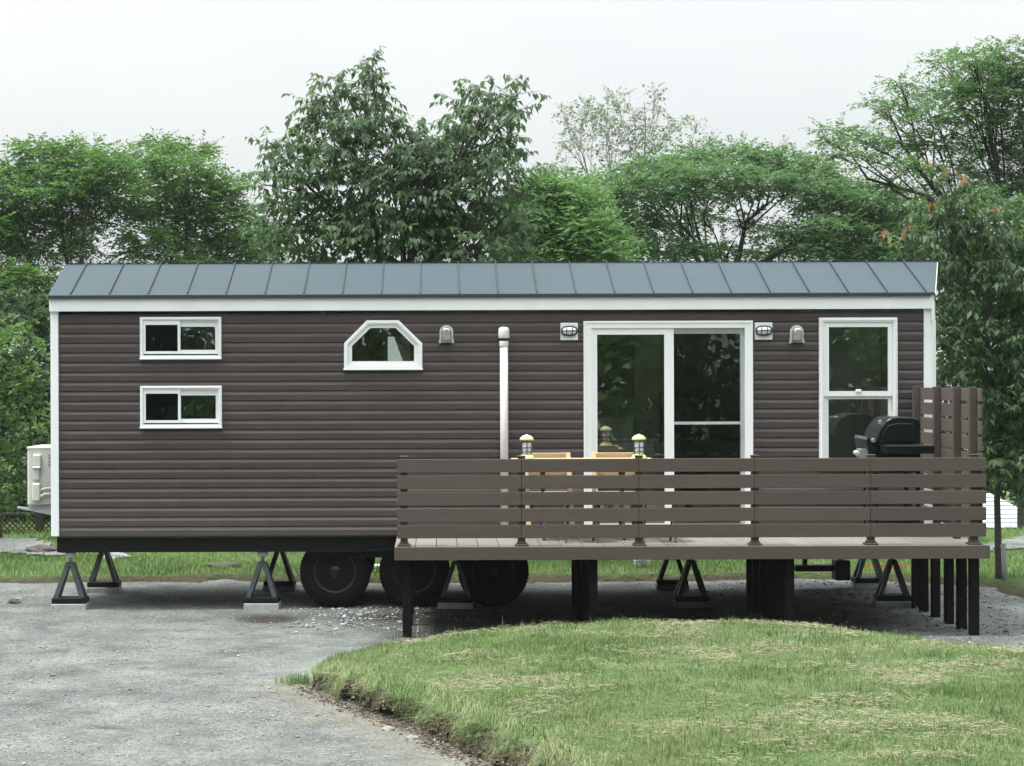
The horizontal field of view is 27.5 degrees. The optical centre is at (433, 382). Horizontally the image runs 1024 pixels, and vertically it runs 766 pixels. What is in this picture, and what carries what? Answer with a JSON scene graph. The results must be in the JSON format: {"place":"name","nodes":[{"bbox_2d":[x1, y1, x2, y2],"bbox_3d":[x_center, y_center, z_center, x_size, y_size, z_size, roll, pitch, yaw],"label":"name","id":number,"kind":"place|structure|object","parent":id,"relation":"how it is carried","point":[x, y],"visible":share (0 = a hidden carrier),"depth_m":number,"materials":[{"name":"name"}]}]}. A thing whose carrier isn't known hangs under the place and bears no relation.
{"place":"outdoors","nodes":[
{"label":"outdoors","id":0,"kind":"place"},
{"bbox_2d":[0,538,64,554],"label":"gravel path","id":1,"kind":"structure","parent":0,"point":[18,545],"depth_m":28.57,"materials":[{"name":"grey gravel"}]},
{"bbox_2d":[25,544,56,551],"bbox_3d":[-5.302,2.264,28.342,0.487,0.116,0.354,0,0,21],"label":"rock","id":2,"kind":"object","parent":1,"relation":"on","point":[41,548],"visible":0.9,"depth_m":28.22,"materials":[{"name":"stone"}]},
{"bbox_2d":[0,579,1023,765],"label":"gravel yard","id":3,"kind":"structure","parent":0,"point":[251,643],"depth_m":18.39,"materials":[{"name":"grey gravel"}]},
{"bbox_2d":[6,599,22,603],"bbox_3d":[-4.550,2.383,22.620,0.180,0.068,0.134,0,0,0],"label":"rock","id":4,"kind":"object","parent":3,"relation":"on","point":[12,601],"visible":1,"depth_m":22.57,"materials":[{"name":"stone"}]},
{"bbox_2d":[51,552,89,609],"bbox_3d":[-3.853,2.116,22.150,0.370,0.613,0.300,0,0,0],"label":"jack stand","id":5,"kind":"object","parent":3,"relation":"on","point":[81,601],"visible":1,"depth_m":22.05,"materials":[{"name":"metal"}]},
{"bbox_2d":[86,552,121,592],"bbox_3d":[-3.773,2.116,23.920,0.370,0.613,0.300,0,0,0],"label":"jack stand","id":6,"kind":"object","parent":3,"relation":"on","point":[113,585],"visible":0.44,"depth_m":23.81,"materials":[{"name":"metal"}]},
{"bbox_2d":[244,552,280,609],"bbox_3d":[-1.813,2.109,22.150,0.370,0.613,0.300,0,0,2],"label":"jack stand","id":7,"kind":"object","parent":3,"relation":"on","point":[272,601],"visible":1,"depth_m":22.05,"materials":[{"name":"metal"}]},
{"bbox_2d":[263,552,296,590],"bbox_3d":[-1.763,2.109,23.980,0.370,0.613,0.300,0,0,1],"label":"jack stand","id":8,"kind":"object","parent":3,"relation":"on","point":[289,584],"visible":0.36,"depth_m":23.88,"materials":[{"name":"metal"}]},
{"bbox_2d":[275,669,315,684],"bbox_3d":[-1.094,2.334,16.540,0.505,0.132,0.353,0,0,13],"label":"grass tuft","id":9,"kind":"object","parent":3,"relation":"on","point":[302,680],"visible":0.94,"depth_m":16.49,"materials":[{"name":"green plant"}]},
{"bbox_2d":[164,666,475,761],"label":"straw litter","id":10,"kind":"object","parent":3,"relation":"on","point":[374,719],"visible":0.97,"depth_m":14.73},
{"bbox_2d":[270,605,419,632],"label":"stone chips","id":11,"kind":"object","parent":3,"relation":"on","point":[345,611],"visible":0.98,"depth_m":20.96,"materials":[{"name":"grey gravel"}]},
{"bbox_2d":[381,726,394,730],"bbox_3d":[-0.309,2.377,14.308,0.095,0.039,0.077,0,0,0],"label":"rock","id":12,"kind":"object","parent":3,"relation":"on","point":[387,728],"visible":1,"depth_m":14.28,"materials":[{"name":"stone"}]},
{"bbox_2d":[406,735,418,738],"bbox_3d":[-0.139,2.384,13.991,0.086,0.033,0.062,0,0,-27],"label":"rock","id":13,"kind":"object","parent":3,"relation":"on","point":[412,737],"visible":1,"depth_m":13.97,"materials":[{"name":"stone"}]},
{"bbox_2d":[289,671,580,765],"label":"soil crumbs","id":14,"kind":"object","parent":3,"relation":"on","point":[433,739],"visible":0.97,"depth_m":14.37,"materials":[{"name":"brown soil"}]},
{"bbox_2d":[438,560,473,608],"bbox_3d":[0.242,2.103,22.130,0.370,0.613,0.300,0,0,3],"label":"jack stand","id":15,"kind":"object","parent":3,"relation":"on","point":[466,601],"visible":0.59,"depth_m":22.01,"materials":[{"name":"metal"}]},
{"bbox_2d":[48,260,937,606],"bbox_3d":[0.762,0.528,23.158,9.608,3.728,2.584,0,0,0],"label":"mobile home","id":16,"kind":"object","parent":3,"relation":"on","point":[242,406],"visible":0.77,"depth_m":21.99,"materials":[{"name":"plastic"}]},
{"bbox_2d":[17,445,50,514],"bbox_3d":[-4.247,1.080,22.867,0.497,0.766,0.875,0,0,0],"label":"air conditioner","id":17,"kind":"object","parent":16,"relation":"attached to","point":[39,475],"visible":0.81,"depth_m":22.50,"materials":[{"name":"beige metal"}]},
{"bbox_2d":[139,317,221,359],"bbox_3d":[-2.660,-0.461,21.987,0.864,0.447,0.086,0,0,0],"label":"window","id":18,"kind":"structure","parent":16,"relation":"in","point":[215,322],"depth_m":21.96,"materials":[{"name":"white plastic"}]},
{"bbox_2d":[140,386,221,428],"bbox_3d":[-2.657,0.264,21.987,0.867,0.450,0.086,0,0,0],"label":"window","id":19,"kind":"structure","parent":16,"relation":"in","point":[180,390],"depth_m":21.96,"materials":[{"name":"white plastic"}]},
{"bbox_2d":[343,320,422,369],"bbox_3d":[-0.529,-0.388,21.985,0.836,0.525,0.090,0,0,0],"label":"window","id":20,"kind":"structure","parent":16,"relation":"in","point":[349,364],"depth_m":21.95,"materials":[{"name":"white plastic"}]},
{"bbox_2d":[382,331,413,360],"bbox_3d":[-0.401,-0.184,24.288,0.380,0.810,0.105,0,0,0],"label":"window","id":21,"kind":"structure","parent":16,"relation":"in","point":[385,334],"depth_m":24.23,"materials":[{"name":"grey glass"}]},
{"bbox_2d":[583,321,752,524],"bbox_3d":[2.476,0.501,21.982,1.794,2.290,0.115,0,0,0],"label":"sliding door","id":22,"kind":"structure","parent":16,"relation":"in","point":[591,329],"depth_m":21.97,"materials":[{"name":"white plastic"}]},
{"bbox_2d":[818,317,897,457],"bbox_3d":[4.476,0.122,21.988,0.825,1.605,0.084,0,0,0],"label":"window","id":23,"kind":"structure","parent":16,"relation":"in","point":[891,323],"depth_m":21.97,"materials":[{"name":"white plastic"}]},
{"bbox_2d":[656,560,688,590],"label":"jack stand","id":24,"kind":"object","parent":3,"relation":"on","point":[665,584],"visible":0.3,"depth_m":23.86,"materials":[{"name":"metal"}]},
{"bbox_2d":[672,560,710,607],"bbox_3d":[2.737,2.095,22.150,0.370,0.613,0.300,0,0,-1],"label":"jack stand","id":25,"kind":"object","parent":3,"relation":"on","point":[682,600],"visible":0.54,"depth_m":22.04,"materials":[{"name":"metal"}]},
{"bbox_2d":[655,579,1023,647],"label":"rubble","id":26,"kind":"object","parent":3,"relation":"on","point":[874,626],"visible":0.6,"depth_m":21.43,"materials":[{"name":"grey gravel"}]},
{"bbox_2d":[850,559,886,588],"bbox_3d":[5.027,2.087,24.100,0.370,0.613,0.300,0,0,0],"label":"jack stand","id":27,"kind":"object","parent":3,"relation":"on","point":[858,581],"visible":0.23,"depth_m":23.99,"materials":[{"name":"metal"}]},
{"bbox_2d":[873,559,910,607],"bbox_3d":[4.877,2.088,22.150,0.370,0.613,0.300,0,0,4],"label":"jack stand","id":28,"kind":"object","parent":3,"relation":"on","point":[892,600],"visible":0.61,"depth_m":22.05,"materials":[{"name":"metal"}]},
{"bbox_2d":[0,401,1023,598],"bbox_3d":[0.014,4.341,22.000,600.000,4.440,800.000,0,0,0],"label":"ground","id":29,"kind":"structure","parent":0,"point":[1012,586],"depth_m":25.18,"materials":[{"name":"green plant"}]},
{"bbox_2d":[0,313,50,537],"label":"leafy bush","id":30,"kind":"object","parent":29,"relation":"on","point":[16,368],"visible":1,"depth_m":29.37,"materials":[{"name":"green plant"}]},
{"bbox_2d":[0,286,50,522],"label":"evergreen shrub","id":31,"kind":"object","parent":29,"relation":"on","point":[38,311],"visible":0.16,"depth_m":35.48,"materials":[{"name":"green plant"}]},
{"bbox_2d":[1,512,50,533],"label":"lattice fence","id":32,"kind":"object","parent":29,"relation":"on","point":[39,518],"visible":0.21,"depth_m":31.99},
{"bbox_2d":[0,130,150,348],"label":"honey locust","id":33,"kind":"object","parent":29,"relation":"on","point":[88,193],"visible":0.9,"depth_m":43.90,"materials":[{"name":"green plant"}]},
{"bbox_2d":[103,552,130,558],"bbox_3d":[-4.203,2.292,27.538,0.455,0.126,0.369,0,0,0],"label":"rock","id":34,"kind":"object","parent":29,"relation":"on","point":[114,554],"visible":0.3,"depth_m":27.42,"materials":[{"name":"stone"}]},
{"bbox_2d":[89,127,295,263],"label":"honey locust","id":35,"kind":"object","parent":29,"relation":"on","point":[178,193],"visible":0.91,"depth_m":44.81,"materials":[{"name":"green plant"}]},
{"bbox_2d":[206,562,242,568],"bbox_3d":[-2.644,2.312,26.232,0.392,0.102,0.377,0,0,43],"label":"rock","id":36,"kind":"object","parent":29,"relation":"on","point":[217,564],"visible":0.41,"depth_m":26.14,"materials":[{"name":"stone"}]},
{"bbox_2d":[237,46,551,360],"bbox_3d":[-0.523,-0.892,27.004,4.120,6.763,2.691,0,0,0],"label":"cherry tree","id":37,"kind":"object","parent":29,"relation":"on","point":[435,217],"visible":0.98,"depth_m":26.70,"materials":[{"name":"green plant"}]},
{"bbox_2d":[0,377,1003,478],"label":"wood","id":38,"kind":"object","parent":29,"relation":"on","point":[50,423],"depth_m":87.23,"materials":[{"name":"brown plant"}]},
{"bbox_2d":[486,156,651,262],"bbox_3d":[1.956,-0.431,30.910,2.691,5.808,2.549,0,0,0],"label":"acacia tree","id":39,"kind":"object","parent":29,"relation":"on","point":[576,230],"visible":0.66,"depth_m":30.47,"materials":[{"name":"green plant"}]},
{"bbox_2d":[634,560,649,567],"bbox_3d":[2.601,2.215,26.000,0.189,0.200,0.212,0,0,0],"label":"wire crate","id":40,"kind":"object","parent":29,"relation":"on","point":[641,561],"visible":0.44,"depth_m":25.93,"materials":[{"name":"white metal"}]},
{"bbox_2d":[527,81,761,217],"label":"poplar tree","id":41,"kind":"object","parent":29,"relation":"on","point":[605,119],"visible":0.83,"depth_m":61.94,"materials":[{"name":"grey plant"}]},
{"bbox_2d":[394,537,989,637],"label":"deck","id":42,"kind":"structure","parent":29,"relation":"on","point":[770,578],"depth_m":19.50,"materials":[{"name":"brown wood"}]},
{"bbox_2d":[525,452,574,524],"bbox_3d":[1.140,1.120,20.609,0.475,0.833,0.484,0,0,-3],"label":"chair","id":43,"kind":"object","parent":42,"relation":"on","point":[551,455],"visible":0.2,"depth_m":20.78,"materials":[{"name":"brown wood"}]},
{"bbox_2d":[511,458,651,539],"bbox_3d":[1.454,1.143,20.320,1.373,0.791,0.641,0,0,0],"label":"table","id":44,"kind":"object","parent":42,"relation":"on","point":[620,489],"visible":0.2,"depth_m":20.36,"materials":[{"name":"brown wood"}]},
{"bbox_2d":[520,434,534,458],"bbox_3d":[0.899,0.625,20.070,0.149,0.246,0.149,0,0,0],"label":"lantern","id":45,"kind":"object","parent":44,"relation":"on","point":[526,445],"visible":0.91,"depth_m":20.03,"materials":[{"name":"beige metal"}]},
{"bbox_2d":[631,434,646,458],"bbox_3d":[1.978,0.622,20.070,0.149,0.246,0.149,0,0,0],"label":"lantern","id":46,"kind":"object","parent":44,"relation":"on","point":[638,443],"visible":0.96,"depth_m":20.03,"materials":[{"name":"beige metal"}]},
{"bbox_2d":[591,452,634,524],"bbox_3d":[1.806,1.118,20.609,0.475,0.833,0.484,0,0,3],"label":"chair","id":47,"kind":"object","parent":42,"relation":"on","point":[610,455],"visible":0.14,"depth_m":20.78,"materials":[{"name":"brown wood"}]},
{"bbox_2d":[397,454,985,546],"bbox_3d":[2.403,1.101,19.453,5.479,0.840,0.125,0,0,0],"label":"railing","id":48,"kind":"object","parent":42,"relation":"on","point":[870,497],"visible":1,"depth_m":19.39,"materials":[{"name":"brown wood"}]},
{"bbox_2d":[853,416,933,523],"bbox_3d":[4.521,0.929,20.750,0.708,1.170,0.940,0,0,0],"label":"barbecue","id":49,"kind":"object","parent":42,"relation":"on","point":[891,437],"visible":0.7,"depth_m":20.60,"materials":[{"name":"black metal"}]},
{"bbox_2d":[912,386,982,539],"bbox_3d":[5.069,0.778,20.677,0.092,1.465,2.525,0,0,0],"label":"privacy screen","id":50,"kind":"object","parent":42,"relation":"on","point":[956,425],"visible":0.66,"depth_m":20.54,"materials":[{"name":"brown wood"}]},
{"bbox_2d":[563,131,945,261],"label":"honey locust","id":51,"kind":"object","parent":29,"relation":"on","point":[814,239],"visible":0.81,"depth_m":41.30,"materials":[{"name":"green plant"}]},
{"bbox_2d":[864,562,929,567],"bbox_3d":[5.780,2.362,25.800,0.898,0.261,0.123,0,0,0],"label":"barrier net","id":52,"kind":"object","parent":29,"relation":"on","point":[884,564],"visible":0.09,"depth_m":25.81,"materials":[{"name":"orange plastic"}]},
{"bbox_2d":[798,34,1023,529],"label":"locust tree","id":53,"kind":"object","parent":29,"relation":"on","point":[1001,82],"visible":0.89,"depth_m":37.80,"materials":[{"name":"green plant"}]},
{"bbox_2d":[873,160,1023,578],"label":"persimmon tree","id":54,"kind":"object","parent":29,"relation":"on","point":[969,302],"visible":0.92,"depth_m":24.19,"materials":[{"name":"green plant"}]},
{"bbox_2d":[915,223,1022,503],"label":"evergreen tree","id":55,"kind":"object","parent":29,"relation":"on","point":[1005,488],"visible":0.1,"depth_m":51.73,"materials":[{"name":"green plant"}]},
{"bbox_2d":[941,493,1016,529],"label":"shed","id":56,"kind":"object","parent":29,"relation":"on","point":[1008,512],"visible":0.18,"depth_m":46.55,"materials":[{"name":"white wood"}]},
{"bbox_2d":[993,544,1007,580],"bbox_3d":[6.611,2.175,24.296,0.154,0.593,0.261,0,0,0],"label":"tree stake","id":57,"kind":"object","parent":29,"relation":"on","point":[1003,548],"visible":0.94,"depth_m":24.21,"materials":[{"name":"grey wood"}]},
{"bbox_2d":[0,0,1023,402],"label":"sky","id":58,"kind":"structure","parent":0,"point":[117,69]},
{"bbox_2d":[563,505,598,542],"bbox_3d":[1.405,1.300,19.880,0.340,0.460,0.300,0,0,0],"label":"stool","id":59,"kind":"object","parent":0,"point":[566,523],"visible":0.19,"depth_m":19.84,"materials":[{"name":"black plastic"}]},
{"bbox_2d":[294,615,1023,765],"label":"grass bank","id":60,"kind":"structure","parent":0,"point":[518,686],"depth_m":14.07,"materials":[{"name":"green plant"}]},
{"bbox_2d":[304,672,582,765],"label":"hanging roots","id":61,"kind":"object","parent":60,"relation":"hanging from","point":[530,750],"visible":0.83,"depth_m":13.91,"materials":[{"name":"brown plant"}]},
{"bbox_2d":[368,614,942,643],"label":"tall grass stems","id":62,"kind":"object","parent":60,"relation":"on","point":[578,620],"visible":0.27,"depth_m":18.68,"materials":[{"name":"green plant"}]},
{"bbox_2d":[359,618,1023,765],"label":"dry clippings","id":63,"kind":"object","parent":60,"relation":"on","point":[784,666],"visible":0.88,"depth_m":14.48,"materials":[{"name":"beige plant"}]},
{"bbox_2d":[361,617,1022,758],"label":"weed tufts","id":64,"kind":"object","parent":60,"relation":"on","point":[787,664],"visible":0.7,"depth_m":15.09,"materials":[{"name":"green plant"}]},
{"bbox_2d":[643,505,676,542],"bbox_3d":[2.144,1.297,19.880,0.340,0.460,0.300,0,0,0],"label":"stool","id":65,"kind":"object","parent":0,"point":[671,522],"visible":0.15,"depth_m":19.79,"materials":[{"name":"black plastic"}]},
{"bbox_2d":[988,535,1023,549],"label":"path","id":66,"kind":"structure","parent":0,"point":[1017,542],"depth_m":29.24,"materials":[{"name":"grey gravel"}]}
]}

